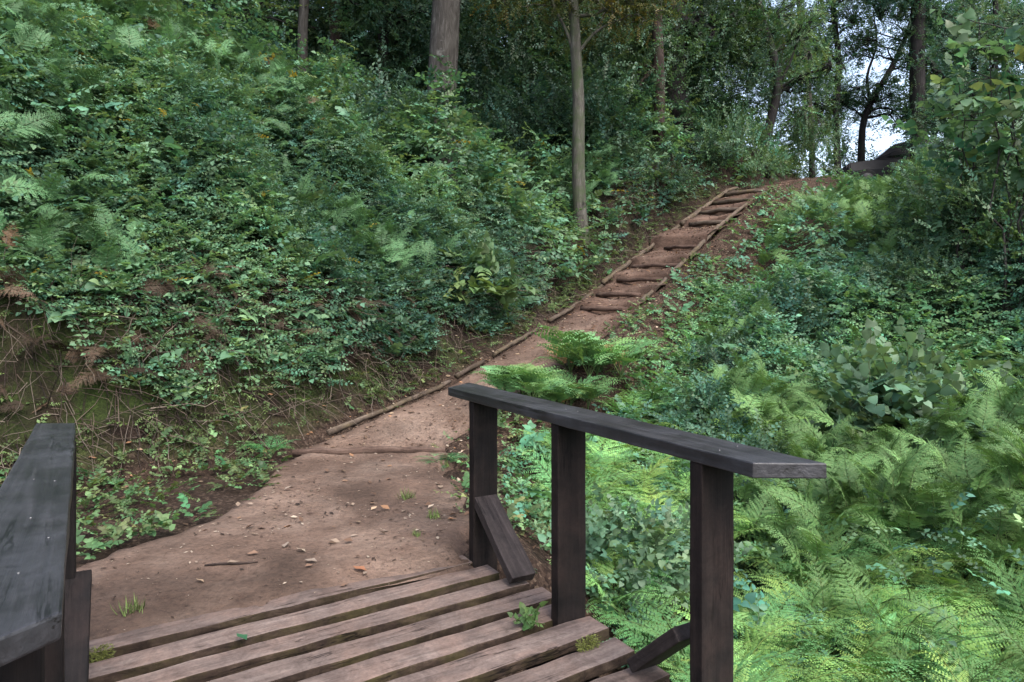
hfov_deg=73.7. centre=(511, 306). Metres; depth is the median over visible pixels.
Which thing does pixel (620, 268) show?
edging log
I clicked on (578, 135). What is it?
tree
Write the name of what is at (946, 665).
bracken fern
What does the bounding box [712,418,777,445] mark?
bracken fern
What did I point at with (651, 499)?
bracken fern
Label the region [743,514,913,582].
bracken fern
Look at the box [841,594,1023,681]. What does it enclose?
bracken fern
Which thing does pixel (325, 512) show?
debris
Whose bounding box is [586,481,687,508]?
bracken fern
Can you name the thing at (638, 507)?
bracken fern
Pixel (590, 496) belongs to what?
bracken fern
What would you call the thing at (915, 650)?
bracken fern
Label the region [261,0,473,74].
thicket shrub
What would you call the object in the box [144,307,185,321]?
bank fern
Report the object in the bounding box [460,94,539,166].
understorey shrub
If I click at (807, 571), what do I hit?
bracken fern
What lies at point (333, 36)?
tree
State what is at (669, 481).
bracken fern
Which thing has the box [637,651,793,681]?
bracken fern
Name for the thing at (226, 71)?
shrub
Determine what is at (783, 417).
bracken fern
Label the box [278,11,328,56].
understorey shrub
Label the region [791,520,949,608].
bracken fern
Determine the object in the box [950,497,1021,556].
bracken fern
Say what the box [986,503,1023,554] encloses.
bracken fern
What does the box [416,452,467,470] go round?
feathery fern
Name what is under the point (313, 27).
background tree
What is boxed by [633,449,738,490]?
bracken fern
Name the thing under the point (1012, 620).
bracken fern
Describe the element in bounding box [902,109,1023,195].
shrub
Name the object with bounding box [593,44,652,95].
understorey shrub
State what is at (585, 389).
feathery fern
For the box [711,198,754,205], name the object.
step log
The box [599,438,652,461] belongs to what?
bracken fern
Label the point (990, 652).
bracken fern
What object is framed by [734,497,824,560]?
bracken fern
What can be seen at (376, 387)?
bank plants
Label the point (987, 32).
tree
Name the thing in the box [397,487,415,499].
grass tuft
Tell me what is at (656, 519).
bracken fern
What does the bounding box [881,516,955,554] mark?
bracken fern
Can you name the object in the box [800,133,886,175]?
shrub
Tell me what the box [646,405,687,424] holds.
bracken fern
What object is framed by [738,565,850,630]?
bracken fern
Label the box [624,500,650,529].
bracken fern
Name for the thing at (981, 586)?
bracken fern
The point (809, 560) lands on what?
bracken fern
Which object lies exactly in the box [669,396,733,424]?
bracken fern
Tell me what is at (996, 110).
leaf sapling
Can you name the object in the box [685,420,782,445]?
bracken fern
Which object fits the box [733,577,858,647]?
bracken fern
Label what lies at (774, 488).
bracken fern
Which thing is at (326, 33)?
understorey shrub
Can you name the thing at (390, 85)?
understorey shrub
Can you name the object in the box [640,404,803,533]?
shrub
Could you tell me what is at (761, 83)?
thicket shrub
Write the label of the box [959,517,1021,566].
bracken fern
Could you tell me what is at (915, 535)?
bracken fern
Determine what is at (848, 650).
bracken fern
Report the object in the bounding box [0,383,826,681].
footbridge
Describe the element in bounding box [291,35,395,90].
understorey shrub
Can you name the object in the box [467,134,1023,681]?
undergrowth
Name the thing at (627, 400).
bracken fern
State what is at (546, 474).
bracken fern
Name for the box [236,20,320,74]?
understorey shrub
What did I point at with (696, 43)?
thicket shrub
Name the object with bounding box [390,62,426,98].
understorey shrub
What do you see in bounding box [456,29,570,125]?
understorey shrub
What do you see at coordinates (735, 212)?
edging log
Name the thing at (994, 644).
bracken fern
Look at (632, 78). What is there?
understorey shrub
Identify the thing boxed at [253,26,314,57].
understorey shrub
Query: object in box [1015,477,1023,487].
bracken fern
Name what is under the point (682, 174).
shrub
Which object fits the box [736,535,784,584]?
bracken fern
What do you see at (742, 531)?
bracken fern
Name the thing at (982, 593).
bracken fern
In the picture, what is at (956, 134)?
leaf sapling
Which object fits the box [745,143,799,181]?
shrub
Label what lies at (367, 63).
understorey shrub
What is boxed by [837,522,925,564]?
bracken fern
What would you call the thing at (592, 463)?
bracken fern
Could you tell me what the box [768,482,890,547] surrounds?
bracken fern
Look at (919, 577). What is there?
bracken fern
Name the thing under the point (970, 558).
bracken fern
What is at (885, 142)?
sky
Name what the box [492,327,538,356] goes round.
edging log
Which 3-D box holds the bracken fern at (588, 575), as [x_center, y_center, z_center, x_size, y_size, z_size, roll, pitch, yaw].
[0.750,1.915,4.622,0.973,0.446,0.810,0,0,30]
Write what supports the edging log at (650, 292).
on the dirt path
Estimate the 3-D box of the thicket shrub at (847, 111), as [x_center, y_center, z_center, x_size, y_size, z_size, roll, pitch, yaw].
[13.500,-8.852,30.044,6.417,5.195,6.492,0,0,-31]
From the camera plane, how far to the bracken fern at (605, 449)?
7.23 m
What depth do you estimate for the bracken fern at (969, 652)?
4.79 m
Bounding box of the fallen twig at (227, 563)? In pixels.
[204,561,257,565]
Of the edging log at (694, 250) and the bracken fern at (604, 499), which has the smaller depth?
the bracken fern at (604, 499)
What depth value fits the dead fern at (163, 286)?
6.66 m
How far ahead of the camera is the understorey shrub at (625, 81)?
18.00 m
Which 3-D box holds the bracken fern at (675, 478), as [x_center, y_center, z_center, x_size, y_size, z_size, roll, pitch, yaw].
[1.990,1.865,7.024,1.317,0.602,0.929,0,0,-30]
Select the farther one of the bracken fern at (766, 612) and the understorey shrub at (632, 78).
the understorey shrub at (632, 78)
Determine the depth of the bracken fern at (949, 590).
5.49 m
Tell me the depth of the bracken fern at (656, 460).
7.07 m
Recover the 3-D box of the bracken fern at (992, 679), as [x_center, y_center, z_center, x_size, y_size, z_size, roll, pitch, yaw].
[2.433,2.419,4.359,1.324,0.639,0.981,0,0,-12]
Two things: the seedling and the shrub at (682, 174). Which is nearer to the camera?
the seedling
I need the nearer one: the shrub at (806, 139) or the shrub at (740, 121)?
the shrub at (740, 121)
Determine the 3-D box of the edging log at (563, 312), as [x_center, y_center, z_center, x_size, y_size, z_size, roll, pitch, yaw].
[1.238,-0.067,13.073,0.131,0.143,2.520,0,15,30]
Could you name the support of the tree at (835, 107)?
on the ground
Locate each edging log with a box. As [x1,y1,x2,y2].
[326,379,450,435]
[454,359,484,377]
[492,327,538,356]
[547,284,602,321]
[601,224,679,284]
[638,277,667,303]
[670,234,711,272]
[680,186,738,225]
[708,202,747,235]
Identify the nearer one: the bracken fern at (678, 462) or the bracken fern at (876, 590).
the bracken fern at (876, 590)
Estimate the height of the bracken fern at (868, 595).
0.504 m
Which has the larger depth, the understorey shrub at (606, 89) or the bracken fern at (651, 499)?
the understorey shrub at (606, 89)
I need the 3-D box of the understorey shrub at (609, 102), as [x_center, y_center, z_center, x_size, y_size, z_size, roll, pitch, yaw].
[2.016,-5.266,18.131,3.895,3.071,4.062,0,0,31]
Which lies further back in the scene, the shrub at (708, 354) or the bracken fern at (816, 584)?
the shrub at (708, 354)
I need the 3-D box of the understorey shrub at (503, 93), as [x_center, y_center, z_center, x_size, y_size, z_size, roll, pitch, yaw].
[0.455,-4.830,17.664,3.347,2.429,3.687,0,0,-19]
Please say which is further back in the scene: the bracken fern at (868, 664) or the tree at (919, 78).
the tree at (919, 78)
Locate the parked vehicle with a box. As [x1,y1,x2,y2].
[842,140,945,179]
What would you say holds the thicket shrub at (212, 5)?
on the ground
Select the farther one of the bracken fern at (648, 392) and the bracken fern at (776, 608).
the bracken fern at (648, 392)
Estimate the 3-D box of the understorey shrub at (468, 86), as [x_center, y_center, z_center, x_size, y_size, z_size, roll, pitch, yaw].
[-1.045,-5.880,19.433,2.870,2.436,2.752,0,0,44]
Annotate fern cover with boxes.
[0,0,624,273]
[693,127,1023,681]
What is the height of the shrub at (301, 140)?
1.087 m
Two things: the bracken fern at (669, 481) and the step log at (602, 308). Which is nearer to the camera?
the bracken fern at (669, 481)
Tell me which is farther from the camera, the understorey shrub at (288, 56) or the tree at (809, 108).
the tree at (809, 108)
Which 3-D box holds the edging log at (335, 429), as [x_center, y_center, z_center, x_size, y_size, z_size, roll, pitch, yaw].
[-1.414,1.188,8.298,0.077,0.079,2.172,0,10,33]
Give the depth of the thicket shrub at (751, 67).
26.41 m
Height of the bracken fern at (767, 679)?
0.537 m
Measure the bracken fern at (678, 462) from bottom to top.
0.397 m
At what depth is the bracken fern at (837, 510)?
6.54 m
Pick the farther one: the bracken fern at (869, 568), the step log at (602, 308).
the step log at (602, 308)
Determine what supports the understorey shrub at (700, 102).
on the ground
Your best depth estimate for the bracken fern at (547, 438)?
7.22 m
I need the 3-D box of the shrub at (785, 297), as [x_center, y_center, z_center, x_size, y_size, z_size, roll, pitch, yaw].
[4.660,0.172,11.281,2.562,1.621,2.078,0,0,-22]
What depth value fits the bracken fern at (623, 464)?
7.39 m
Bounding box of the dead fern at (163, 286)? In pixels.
[0,235,443,412]
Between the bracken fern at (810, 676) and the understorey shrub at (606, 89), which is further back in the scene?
the understorey shrub at (606, 89)
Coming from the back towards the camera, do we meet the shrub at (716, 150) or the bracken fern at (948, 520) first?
the shrub at (716, 150)
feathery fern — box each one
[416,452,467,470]
[473,363,574,396]
[529,324,680,377]
[536,366,621,408]
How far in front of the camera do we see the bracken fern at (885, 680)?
4.09 m
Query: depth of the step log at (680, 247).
15.52 m
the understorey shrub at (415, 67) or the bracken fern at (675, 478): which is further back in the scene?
the understorey shrub at (415, 67)
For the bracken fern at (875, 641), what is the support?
on the ground
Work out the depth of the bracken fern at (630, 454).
7.39 m
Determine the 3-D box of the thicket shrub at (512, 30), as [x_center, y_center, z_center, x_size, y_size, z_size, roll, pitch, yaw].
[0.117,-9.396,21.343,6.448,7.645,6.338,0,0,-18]
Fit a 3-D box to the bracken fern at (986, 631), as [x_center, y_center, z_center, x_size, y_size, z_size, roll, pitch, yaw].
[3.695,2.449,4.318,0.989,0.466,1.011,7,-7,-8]
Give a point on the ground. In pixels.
(224, 498)
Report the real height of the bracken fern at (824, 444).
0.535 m
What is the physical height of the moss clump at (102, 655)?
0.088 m
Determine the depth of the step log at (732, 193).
18.32 m
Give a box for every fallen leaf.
[237,633,246,639]
[353,566,366,570]
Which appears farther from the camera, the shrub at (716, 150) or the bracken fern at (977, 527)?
the shrub at (716, 150)
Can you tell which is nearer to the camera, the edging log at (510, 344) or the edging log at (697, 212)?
the edging log at (510, 344)
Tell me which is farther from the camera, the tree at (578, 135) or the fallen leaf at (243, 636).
the tree at (578, 135)
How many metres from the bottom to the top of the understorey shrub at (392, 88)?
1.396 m
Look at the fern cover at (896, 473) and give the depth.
6.43 m
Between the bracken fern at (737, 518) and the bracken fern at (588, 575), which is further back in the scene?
the bracken fern at (737, 518)
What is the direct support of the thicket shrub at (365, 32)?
on the ground
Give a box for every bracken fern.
[510,444,640,515]
[514,412,616,448]
[518,451,622,476]
[523,435,644,481]
[547,493,628,522]
[548,476,636,518]
[549,540,684,612]
[585,462,655,491]
[585,487,641,503]
[585,603,748,681]
[586,441,609,459]
[586,455,677,500]
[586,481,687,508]
[586,526,664,583]
[586,544,685,645]
[588,453,683,488]
[589,444,642,475]
[594,388,681,419]
[598,447,668,489]
[598,595,830,680]
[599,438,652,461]
[599,527,689,587]
[600,501,679,532]
[601,439,654,469]
[602,482,685,530]
[605,467,688,515]
[606,470,688,515]
[611,382,685,416]
[613,387,658,408]
[614,460,689,499]
[614,506,734,564]
[618,594,737,681]
[621,483,681,545]
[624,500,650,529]
[628,549,747,615]
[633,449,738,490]
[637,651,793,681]
[638,419,680,458]
[641,433,702,465]
[642,472,688,489]
[642,472,750,489]
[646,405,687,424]
[655,579,786,637]
[663,598,810,681]
[668,458,689,471]
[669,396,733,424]
[670,663,807,681]
[671,616,814,680]
[671,652,879,681]
[672,476,758,524]
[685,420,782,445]
[695,398,757,422]
[697,407,810,436]
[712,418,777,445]
[733,499,829,538]
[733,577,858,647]
[733,600,806,663]
[733,610,941,681]
[733,635,879,681]
[733,642,774,681]
[733,657,757,681]
[734,497,779,550]
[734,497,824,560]
[734,500,757,538]
[734,502,837,560]
[734,526,769,543]
[734,559,800,601]
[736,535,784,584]
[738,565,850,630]
[738,608,875,676]
[740,484,887,544]
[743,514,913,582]
[744,541,848,583]
[752,585,908,646]
[756,567,923,656]
[759,571,895,644]
[764,666,899,681]
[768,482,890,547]
[771,495,858,561]
[773,482,870,533]
[773,503,890,561]
[781,557,889,604]
[785,429,856,459]
[786,616,1022,681]
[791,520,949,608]
[792,585,923,658]
[794,665,831,681]
[799,484,879,518]
[808,610,907,681]
[816,566,949,654]
[821,624,946,675]
[826,496,941,547]
[829,565,919,615]
[831,593,1023,681]
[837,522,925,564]
[837,596,1007,634]
[840,566,895,580]
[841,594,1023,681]
[848,592,949,666]
[851,556,978,613]
[855,575,998,617]
[855,585,1009,676]
[856,674,913,681]
[861,537,1016,594]
[862,503,899,528]
[863,506,948,562]
[875,554,1018,609]
[879,654,994,681]
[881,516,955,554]
[885,567,1023,635]
[893,584,1023,614]
[903,520,1022,587]
[905,513,989,533]
[907,654,1023,679]
[909,584,1023,659]
[911,567,1023,610]
[913,612,1023,681]
[918,634,968,681]
[922,605,1023,681]
[924,485,995,525]
[924,537,1023,586]
[931,503,1019,547]
[936,513,1023,569]
[936,574,1022,613]
[940,461,1023,508]
[947,542,1023,581]
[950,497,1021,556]
[956,476,1020,522]
[958,533,1023,558]
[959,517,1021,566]
[959,542,1023,629]
[960,619,1023,681]
[961,598,1023,652]
[965,527,1023,580]
[984,630,1023,640]
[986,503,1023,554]
[993,597,1023,630]
[1011,558,1023,588]
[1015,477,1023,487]
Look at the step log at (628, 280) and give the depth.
13.91 m
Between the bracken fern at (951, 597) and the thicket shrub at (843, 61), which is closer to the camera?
the bracken fern at (951, 597)
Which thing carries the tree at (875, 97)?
on the ground
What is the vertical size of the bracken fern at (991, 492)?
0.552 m
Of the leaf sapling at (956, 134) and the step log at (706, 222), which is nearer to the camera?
the leaf sapling at (956, 134)
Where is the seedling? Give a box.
[507,601,547,630]
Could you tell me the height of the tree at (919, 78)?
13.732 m
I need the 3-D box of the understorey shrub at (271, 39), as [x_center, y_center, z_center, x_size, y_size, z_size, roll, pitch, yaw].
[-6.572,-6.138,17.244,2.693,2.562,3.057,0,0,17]
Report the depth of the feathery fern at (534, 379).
7.70 m
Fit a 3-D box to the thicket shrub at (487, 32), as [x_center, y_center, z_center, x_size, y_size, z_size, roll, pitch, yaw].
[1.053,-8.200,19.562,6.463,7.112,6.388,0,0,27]
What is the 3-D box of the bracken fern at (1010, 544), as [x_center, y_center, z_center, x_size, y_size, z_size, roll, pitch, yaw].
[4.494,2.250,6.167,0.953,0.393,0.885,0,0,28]
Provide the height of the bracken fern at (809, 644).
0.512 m
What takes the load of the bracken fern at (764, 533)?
on the ground
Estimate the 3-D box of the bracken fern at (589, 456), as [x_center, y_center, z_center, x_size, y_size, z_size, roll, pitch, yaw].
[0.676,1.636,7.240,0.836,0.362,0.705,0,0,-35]
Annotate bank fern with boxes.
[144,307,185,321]
[237,434,297,458]
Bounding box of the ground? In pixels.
[0,74,1023,681]
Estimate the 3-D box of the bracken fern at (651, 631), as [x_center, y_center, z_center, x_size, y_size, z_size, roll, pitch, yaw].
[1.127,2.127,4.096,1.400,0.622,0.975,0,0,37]
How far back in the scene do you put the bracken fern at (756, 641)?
4.46 m
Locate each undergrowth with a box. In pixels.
[0,0,818,408]
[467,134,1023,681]
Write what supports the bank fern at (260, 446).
on the ground
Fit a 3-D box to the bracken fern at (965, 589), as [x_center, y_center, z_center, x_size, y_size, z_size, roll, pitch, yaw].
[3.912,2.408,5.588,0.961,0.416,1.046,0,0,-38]
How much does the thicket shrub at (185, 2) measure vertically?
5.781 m
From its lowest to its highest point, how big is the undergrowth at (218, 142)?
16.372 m
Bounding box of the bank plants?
[0,165,720,469]
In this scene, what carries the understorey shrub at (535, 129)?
on the ground
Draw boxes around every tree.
[204,0,338,44]
[257,0,420,66]
[297,0,308,76]
[326,0,487,111]
[329,0,341,51]
[391,0,523,72]
[423,0,460,191]
[470,0,691,243]
[475,0,630,87]
[593,0,784,131]
[596,0,666,146]
[704,0,863,177]
[734,0,819,154]
[764,0,843,177]
[776,0,877,174]
[818,0,937,161]
[847,0,992,164]
[870,0,1023,143]
[880,4,940,144]
[894,0,1023,151]
[934,0,1022,146]
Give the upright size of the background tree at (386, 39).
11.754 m
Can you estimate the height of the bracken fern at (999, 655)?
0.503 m
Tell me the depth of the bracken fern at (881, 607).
5.16 m
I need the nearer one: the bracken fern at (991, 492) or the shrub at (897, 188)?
the bracken fern at (991, 492)
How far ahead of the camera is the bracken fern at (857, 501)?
6.70 m
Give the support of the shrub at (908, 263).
on the ground
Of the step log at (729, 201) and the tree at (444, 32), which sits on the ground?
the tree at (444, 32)
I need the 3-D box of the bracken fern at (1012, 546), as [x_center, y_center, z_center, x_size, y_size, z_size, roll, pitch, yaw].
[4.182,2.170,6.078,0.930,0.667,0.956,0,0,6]
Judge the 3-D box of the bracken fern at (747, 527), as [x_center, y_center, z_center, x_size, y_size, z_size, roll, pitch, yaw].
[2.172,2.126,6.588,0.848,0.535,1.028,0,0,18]
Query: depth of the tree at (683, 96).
20.61 m
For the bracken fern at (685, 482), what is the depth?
7.03 m
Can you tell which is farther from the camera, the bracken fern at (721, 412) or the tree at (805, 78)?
the tree at (805, 78)
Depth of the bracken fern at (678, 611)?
4.38 m
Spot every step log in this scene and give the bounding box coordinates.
[292,446,444,456]
[580,306,627,311]
[596,292,640,297]
[616,277,662,282]
[631,263,683,268]
[664,245,696,249]
[689,220,722,226]
[700,207,738,213]
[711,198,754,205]
[723,188,764,196]
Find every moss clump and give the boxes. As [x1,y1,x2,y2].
[89,643,114,663]
[575,633,600,651]
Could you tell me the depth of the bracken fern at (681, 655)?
4.56 m
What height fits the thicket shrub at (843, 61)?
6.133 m
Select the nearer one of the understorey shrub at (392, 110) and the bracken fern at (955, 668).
the bracken fern at (955, 668)
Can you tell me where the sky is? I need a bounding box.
[236,0,1023,177]
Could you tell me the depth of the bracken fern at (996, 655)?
4.64 m
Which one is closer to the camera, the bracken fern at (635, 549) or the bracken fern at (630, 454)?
the bracken fern at (635, 549)
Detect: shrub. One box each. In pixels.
[170,0,324,53]
[174,0,270,77]
[183,0,248,13]
[186,0,275,45]
[207,60,267,123]
[211,0,350,51]
[225,20,297,73]
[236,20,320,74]
[237,0,423,86]
[246,37,311,77]
[247,98,315,161]
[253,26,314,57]
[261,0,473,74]
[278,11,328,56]
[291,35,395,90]
[292,9,374,71]
[294,44,342,88]
[308,53,467,178]
[310,48,375,87]
[312,0,508,85]
[323,48,372,72]
[357,54,373,72]
[360,69,413,100]
[361,16,502,99]
[362,0,563,92]
[364,33,428,97]
[367,76,425,108]
[372,94,407,133]
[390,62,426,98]
[393,99,469,145]
[425,0,611,87]
[432,230,541,316]
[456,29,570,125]
[456,62,514,116]
[458,0,672,111]
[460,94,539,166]
[468,65,610,159]
[487,0,724,95]
[489,62,623,162]
[502,39,594,104]
[515,51,655,153]
[525,0,749,118]
[541,482,689,611]
[552,54,640,139]
[562,67,660,151]
[591,57,652,124]
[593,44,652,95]
[601,51,651,124]
[619,0,800,127]
[629,368,769,442]
[629,502,753,584]
[630,142,712,198]
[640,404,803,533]
[644,79,732,116]
[652,4,804,130]
[664,126,746,169]
[667,320,787,391]
[688,94,787,187]
[693,0,793,97]
[709,0,855,97]
[722,268,852,360]
[728,0,858,139]
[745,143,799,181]
[747,52,895,164]
[782,105,850,179]
[791,315,1023,486]
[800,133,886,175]
[853,229,993,311]
[861,116,1023,266]
[882,134,980,192]
[895,126,1023,294]
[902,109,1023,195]
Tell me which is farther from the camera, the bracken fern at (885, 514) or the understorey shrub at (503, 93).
the understorey shrub at (503, 93)
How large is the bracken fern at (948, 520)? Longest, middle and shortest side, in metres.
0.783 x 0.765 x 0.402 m
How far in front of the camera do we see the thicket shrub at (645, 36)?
19.18 m
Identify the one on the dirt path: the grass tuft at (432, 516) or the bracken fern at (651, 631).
the grass tuft at (432, 516)
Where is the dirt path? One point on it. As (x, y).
(268, 571)
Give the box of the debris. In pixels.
[83,325,604,636]
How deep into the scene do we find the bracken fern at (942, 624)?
5.06 m
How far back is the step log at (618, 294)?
13.17 m
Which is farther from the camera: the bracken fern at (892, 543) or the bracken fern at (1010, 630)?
the bracken fern at (892, 543)
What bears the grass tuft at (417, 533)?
on the dirt path
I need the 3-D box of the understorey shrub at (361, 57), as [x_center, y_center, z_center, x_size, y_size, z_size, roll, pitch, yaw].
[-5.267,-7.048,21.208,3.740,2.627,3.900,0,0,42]
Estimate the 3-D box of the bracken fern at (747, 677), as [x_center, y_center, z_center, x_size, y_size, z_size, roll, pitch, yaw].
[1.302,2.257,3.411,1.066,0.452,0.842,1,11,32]
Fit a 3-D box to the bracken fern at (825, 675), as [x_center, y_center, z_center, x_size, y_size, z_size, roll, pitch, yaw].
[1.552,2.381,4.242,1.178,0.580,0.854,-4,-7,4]
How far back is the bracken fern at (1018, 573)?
5.99 m
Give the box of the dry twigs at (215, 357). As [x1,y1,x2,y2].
[0,168,682,489]
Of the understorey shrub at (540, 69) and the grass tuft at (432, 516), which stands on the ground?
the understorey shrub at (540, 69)
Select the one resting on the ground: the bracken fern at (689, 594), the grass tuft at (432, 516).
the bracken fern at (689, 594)
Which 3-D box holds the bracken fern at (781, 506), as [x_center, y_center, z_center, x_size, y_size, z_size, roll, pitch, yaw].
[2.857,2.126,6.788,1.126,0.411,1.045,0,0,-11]
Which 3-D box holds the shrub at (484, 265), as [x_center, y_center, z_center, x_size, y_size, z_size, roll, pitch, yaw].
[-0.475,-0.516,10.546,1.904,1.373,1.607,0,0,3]
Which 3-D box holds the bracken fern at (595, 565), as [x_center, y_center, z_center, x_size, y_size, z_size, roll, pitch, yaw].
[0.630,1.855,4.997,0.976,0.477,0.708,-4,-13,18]
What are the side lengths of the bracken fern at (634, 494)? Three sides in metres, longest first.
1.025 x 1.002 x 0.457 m
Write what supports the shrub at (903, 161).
on the ground
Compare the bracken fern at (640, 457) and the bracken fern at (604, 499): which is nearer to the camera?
the bracken fern at (604, 499)
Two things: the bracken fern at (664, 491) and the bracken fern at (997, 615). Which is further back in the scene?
the bracken fern at (664, 491)
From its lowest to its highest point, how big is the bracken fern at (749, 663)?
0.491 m
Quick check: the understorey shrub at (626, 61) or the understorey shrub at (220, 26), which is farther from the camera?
the understorey shrub at (626, 61)
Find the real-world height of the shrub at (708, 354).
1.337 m
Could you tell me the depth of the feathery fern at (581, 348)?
8.71 m
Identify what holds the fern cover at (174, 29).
on the ground
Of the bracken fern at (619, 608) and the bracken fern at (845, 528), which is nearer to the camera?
the bracken fern at (619, 608)
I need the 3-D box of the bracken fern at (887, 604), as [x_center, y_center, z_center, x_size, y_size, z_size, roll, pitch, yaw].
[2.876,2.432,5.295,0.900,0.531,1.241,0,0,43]
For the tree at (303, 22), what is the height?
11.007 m
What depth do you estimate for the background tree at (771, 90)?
32.94 m
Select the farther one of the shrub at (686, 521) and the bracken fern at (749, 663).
the shrub at (686, 521)
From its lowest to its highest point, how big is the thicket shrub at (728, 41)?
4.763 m
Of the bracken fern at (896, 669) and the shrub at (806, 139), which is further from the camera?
the shrub at (806, 139)
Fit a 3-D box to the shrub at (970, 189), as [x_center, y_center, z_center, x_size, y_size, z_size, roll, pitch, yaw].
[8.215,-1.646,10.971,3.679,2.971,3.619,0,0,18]
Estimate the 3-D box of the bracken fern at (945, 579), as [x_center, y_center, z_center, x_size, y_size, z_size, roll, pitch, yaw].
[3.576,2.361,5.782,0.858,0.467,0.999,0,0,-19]
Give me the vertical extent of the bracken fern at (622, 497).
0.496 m
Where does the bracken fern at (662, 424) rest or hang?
on the ground
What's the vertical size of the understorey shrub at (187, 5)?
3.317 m
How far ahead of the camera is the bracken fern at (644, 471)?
6.84 m
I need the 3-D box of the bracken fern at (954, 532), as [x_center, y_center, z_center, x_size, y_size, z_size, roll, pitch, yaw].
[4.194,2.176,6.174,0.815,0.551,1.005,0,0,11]
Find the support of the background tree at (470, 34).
on the ground
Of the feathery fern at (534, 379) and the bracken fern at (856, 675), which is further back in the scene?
the feathery fern at (534, 379)
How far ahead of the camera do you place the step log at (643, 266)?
14.75 m
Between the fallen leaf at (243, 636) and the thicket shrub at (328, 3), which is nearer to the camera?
the fallen leaf at (243, 636)
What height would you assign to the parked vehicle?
1.696 m
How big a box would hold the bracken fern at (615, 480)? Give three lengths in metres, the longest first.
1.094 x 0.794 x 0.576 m
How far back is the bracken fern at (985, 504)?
7.20 m
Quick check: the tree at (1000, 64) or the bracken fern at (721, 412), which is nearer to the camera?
the bracken fern at (721, 412)
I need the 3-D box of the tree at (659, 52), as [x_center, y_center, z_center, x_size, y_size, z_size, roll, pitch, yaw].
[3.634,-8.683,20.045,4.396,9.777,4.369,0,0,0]
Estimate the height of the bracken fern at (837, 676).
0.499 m
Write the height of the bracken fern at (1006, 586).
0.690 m
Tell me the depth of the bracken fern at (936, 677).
4.25 m
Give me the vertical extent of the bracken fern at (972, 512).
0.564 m
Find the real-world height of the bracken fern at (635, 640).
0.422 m
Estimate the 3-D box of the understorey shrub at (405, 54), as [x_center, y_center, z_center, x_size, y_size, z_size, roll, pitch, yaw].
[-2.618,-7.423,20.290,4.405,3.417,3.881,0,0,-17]
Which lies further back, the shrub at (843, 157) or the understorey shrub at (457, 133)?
the shrub at (843, 157)
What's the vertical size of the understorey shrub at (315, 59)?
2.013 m
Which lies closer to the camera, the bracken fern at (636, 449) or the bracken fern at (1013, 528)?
the bracken fern at (1013, 528)
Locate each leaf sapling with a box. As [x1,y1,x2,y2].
[881,38,1022,304]
[916,7,1023,319]
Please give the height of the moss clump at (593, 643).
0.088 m
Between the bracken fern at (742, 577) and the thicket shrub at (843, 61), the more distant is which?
the thicket shrub at (843, 61)
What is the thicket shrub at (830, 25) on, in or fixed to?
on the ground
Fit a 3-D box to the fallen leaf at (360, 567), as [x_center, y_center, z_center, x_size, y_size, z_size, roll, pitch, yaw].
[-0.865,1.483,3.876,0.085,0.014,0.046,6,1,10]
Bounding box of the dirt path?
[76,175,842,640]
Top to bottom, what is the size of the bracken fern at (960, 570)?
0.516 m
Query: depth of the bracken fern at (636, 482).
6.65 m
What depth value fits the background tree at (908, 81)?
33.28 m
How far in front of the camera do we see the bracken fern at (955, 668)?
4.63 m
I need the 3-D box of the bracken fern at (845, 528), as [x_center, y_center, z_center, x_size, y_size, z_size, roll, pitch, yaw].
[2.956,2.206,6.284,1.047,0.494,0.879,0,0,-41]
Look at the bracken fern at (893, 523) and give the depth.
6.43 m
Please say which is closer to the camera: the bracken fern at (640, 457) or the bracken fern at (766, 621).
the bracken fern at (766, 621)
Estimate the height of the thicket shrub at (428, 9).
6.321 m
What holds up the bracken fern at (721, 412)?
on the ground
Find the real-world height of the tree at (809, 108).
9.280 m
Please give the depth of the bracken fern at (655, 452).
7.52 m
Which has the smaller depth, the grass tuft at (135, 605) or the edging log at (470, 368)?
the grass tuft at (135, 605)
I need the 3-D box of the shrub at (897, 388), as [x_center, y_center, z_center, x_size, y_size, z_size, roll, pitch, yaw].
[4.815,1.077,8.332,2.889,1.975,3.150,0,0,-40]
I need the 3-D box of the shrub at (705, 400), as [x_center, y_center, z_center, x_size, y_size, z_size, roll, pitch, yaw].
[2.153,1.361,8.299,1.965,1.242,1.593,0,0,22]
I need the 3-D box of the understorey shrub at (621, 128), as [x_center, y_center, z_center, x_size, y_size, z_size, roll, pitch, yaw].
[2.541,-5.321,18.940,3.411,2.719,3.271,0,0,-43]
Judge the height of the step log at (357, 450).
0.114 m
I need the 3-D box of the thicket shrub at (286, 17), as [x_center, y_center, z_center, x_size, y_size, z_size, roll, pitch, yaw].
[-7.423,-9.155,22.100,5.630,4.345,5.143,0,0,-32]
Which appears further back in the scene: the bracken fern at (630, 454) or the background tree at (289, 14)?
the background tree at (289, 14)
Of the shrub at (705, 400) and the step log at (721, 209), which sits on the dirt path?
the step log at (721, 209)
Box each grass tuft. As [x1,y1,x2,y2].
[110,596,144,616]
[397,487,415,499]
[410,528,423,536]
[427,508,439,519]
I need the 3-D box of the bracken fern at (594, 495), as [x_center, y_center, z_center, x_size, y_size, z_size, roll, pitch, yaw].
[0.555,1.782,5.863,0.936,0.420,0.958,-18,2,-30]
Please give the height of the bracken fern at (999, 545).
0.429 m
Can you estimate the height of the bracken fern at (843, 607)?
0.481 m
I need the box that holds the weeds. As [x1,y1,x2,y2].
[0,164,850,654]
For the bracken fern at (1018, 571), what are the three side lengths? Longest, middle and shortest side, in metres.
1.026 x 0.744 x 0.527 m
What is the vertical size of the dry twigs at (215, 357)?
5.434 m
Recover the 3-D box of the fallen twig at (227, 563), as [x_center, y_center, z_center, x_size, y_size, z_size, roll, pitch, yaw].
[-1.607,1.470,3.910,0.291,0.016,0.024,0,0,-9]
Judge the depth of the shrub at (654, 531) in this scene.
4.82 m

